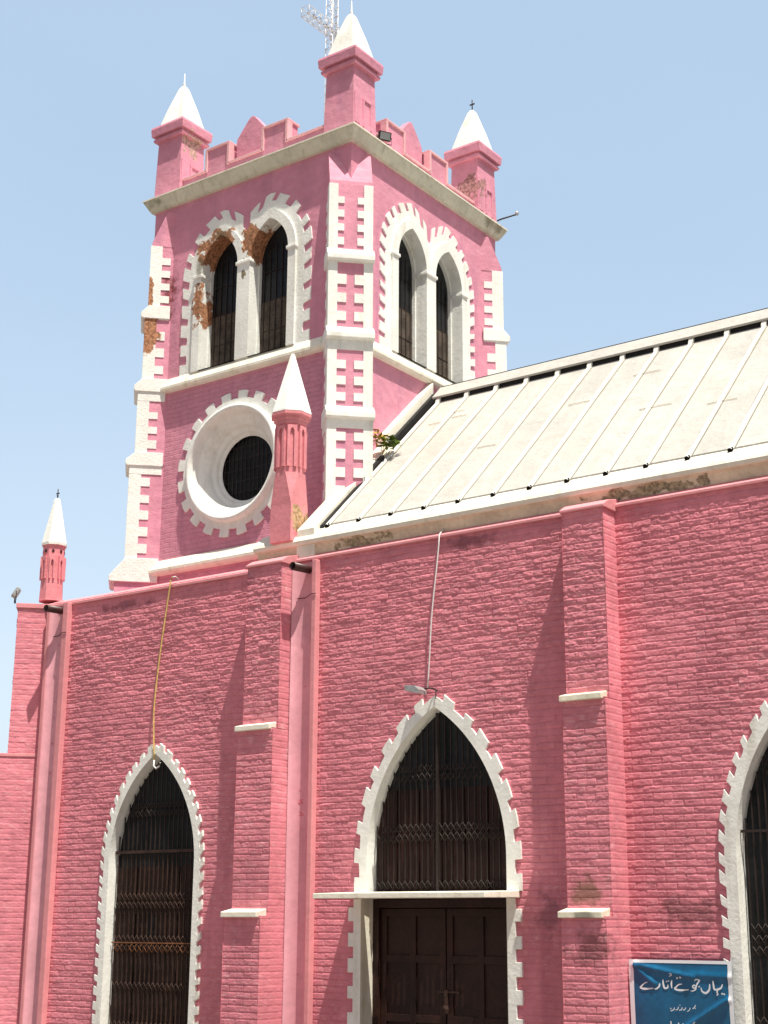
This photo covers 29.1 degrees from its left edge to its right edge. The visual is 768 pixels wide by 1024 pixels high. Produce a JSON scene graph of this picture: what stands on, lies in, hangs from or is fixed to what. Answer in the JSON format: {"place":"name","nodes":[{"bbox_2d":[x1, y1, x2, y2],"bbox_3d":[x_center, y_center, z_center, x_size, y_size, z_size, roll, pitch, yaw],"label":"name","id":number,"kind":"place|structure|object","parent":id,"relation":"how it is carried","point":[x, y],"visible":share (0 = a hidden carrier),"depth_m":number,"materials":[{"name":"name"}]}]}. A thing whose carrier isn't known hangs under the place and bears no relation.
{"place":"outdoors","nodes":[
{"label":"outdoors","id":0,"kind":"place"},
{"bbox_2d":[0,0,767,752],"label":"sky","id":1,"kind":"structure","parent":0,"point":[630,137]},
{"label":"ground","id":2,"kind":"structure","parent":0,"visible":0},
{"bbox_2d":[0,1,767,1023],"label":"church","id":3,"kind":"structure","parent":2,"relation":"on","point":[544,801],"depth_m":19.35,"materials":[{"name":"brick"}]},
{"bbox_2d":[11,587,20,603],"bbox_3d":[-5.646,1.284,22.730,0.136,0.244,0.245,6,-16,-18],"label":"floodlight","id":4,"kind":"object","parent":3,"relation":"attached to","point":[16,593],"visible":1,"depth_m":22.66,"materials":[{"name":"metal"}]},
{"bbox_2d":[92,743,204,1023],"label":"window","id":5,"kind":"structure","parent":3,"relation":"in","point":[148,949],"depth_m":20.31,"materials":[{"name":"white paint"}]},
{"bbox_2d":[153,576,178,768],"bbox_3d":[-3.108,2.252,20.918,0.327,2.736,0.083,-6,-17,22],"label":"rope","id":6,"kind":"object","parent":3,"relation":"hanging from","point":[157,674],"visible":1,"depth_m":20.96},
{"bbox_2d":[178,390,275,537],"bbox_3d":[-2.186,-0.710,22.573,2.297,2.297,0.525,-11,-19,35],"label":"round window","id":7,"kind":"structure","parent":3,"relation":"in","point":[249,473],"depth_m":22.73,"materials":[{"name":"white paint"}]},
{"bbox_2d":[179,193,312,375],"bbox_3d":[-2.105,-3.616,23.297,2.677,2.669,0.382,-11,-19,35],"label":"belfry window","id":8,"kind":"structure","parent":3,"relation":"in","point":[246,295],"depth_m":23.26,"materials":[{"name":"white paint"}]},
{"bbox_2d":[301,0,339,115],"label":"cross","id":9,"kind":"object","parent":3,"relation":"on","point":[336,29],"visible":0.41,"depth_m":26.19,"materials":[{"name":"white paint"}]},
{"bbox_2d":[377,130,391,145],"bbox_3d":[0.005,-5.839,23.203,0.245,0.245,0.122,7,-17,-23],"label":"floodlight","id":10,"kind":"object","parent":3,"relation":"attached to","point":[383,136],"visible":0.88,"depth_m":23.18,"materials":[{"name":"paint"}]},
{"bbox_2d":[373,429,402,454],"bbox_3d":[-0.001,-1.023,21.423,0.579,0.394,0.412,-11,-19,35],"label":"plant","id":11,"kind":"object","parent":3,"relation":"on","point":[384,439],"visible":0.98,"depth_m":21.40,"materials":[{"name":"green plant"}]},
{"bbox_2d":[313,890,524,1023],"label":"door","id":12,"kind":"structure","parent":3,"relation":"in","point":[414,961],"depth_m":17.60,"materials":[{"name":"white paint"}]},
{"bbox_2d":[405,685,437,698],"bbox_3d":[0.457,2.203,18.124,0.328,0.169,0.255,-11,-19,35],"label":"wall lamp","id":13,"kind":"object","parent":3,"relation":"attached to","point":[415,689],"visible":1,"depth_m":18.08,"materials":[{"name":"metal"}]},
{"bbox_2d":[379,203,474,382],"bbox_3d":[0.620,-3.494,23.713,0.382,2.687,2.676,-11,-19,35],"label":"belfry window","id":14,"kind":"structure","parent":3,"relation":"in","point":[427,322],"depth_m":23.63,"materials":[{"name":"white paint"}]},
{"bbox_2d":[427,528,443,687],"bbox_3d":[0.650,1.166,18.434,0.244,2.058,0.119,0,-16,2],"label":"cable","id":15,"kind":"object","parent":3,"relation":"attached to","point":[432,607],"visible":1,"depth_m":18.41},
{"bbox_2d":[354,695,522,891],"bbox_3d":[0.667,3.389,17.900,2.390,2.326,0.225,-11,-19,35],"label":"window","id":16,"kind":"structure","parent":3,"relation":"in","point":[438,816],"depth_m":17.92,"materials":[{"name":"white paint"}]},
{"bbox_2d":[497,211,518,221],"bbox_3d":[2.140,-5.111,25.629,0.380,0.171,0.056,-3,-16,11],"label":"lamp bracket","id":17,"kind":"object","parent":3,"relation":"attached to","point":[516,213],"visible":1,"depth_m":25.61,"materials":[{"name":"metal"}]},
{"bbox_2d":[629,959,734,1023],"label":"banner","id":18,"kind":"object","parent":3,"relation":"attached to","point":[680,992],"visible":1,"depth_m":15.40,"materials":[{"name":"blue fabric"}]},
{"bbox_2d":[718,700,767,1023],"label":"window","id":19,"kind":"structure","parent":3,"relation":"in","point":[744,841],"depth_m":15.44,"materials":[{"name":"white paint"}]}
]}

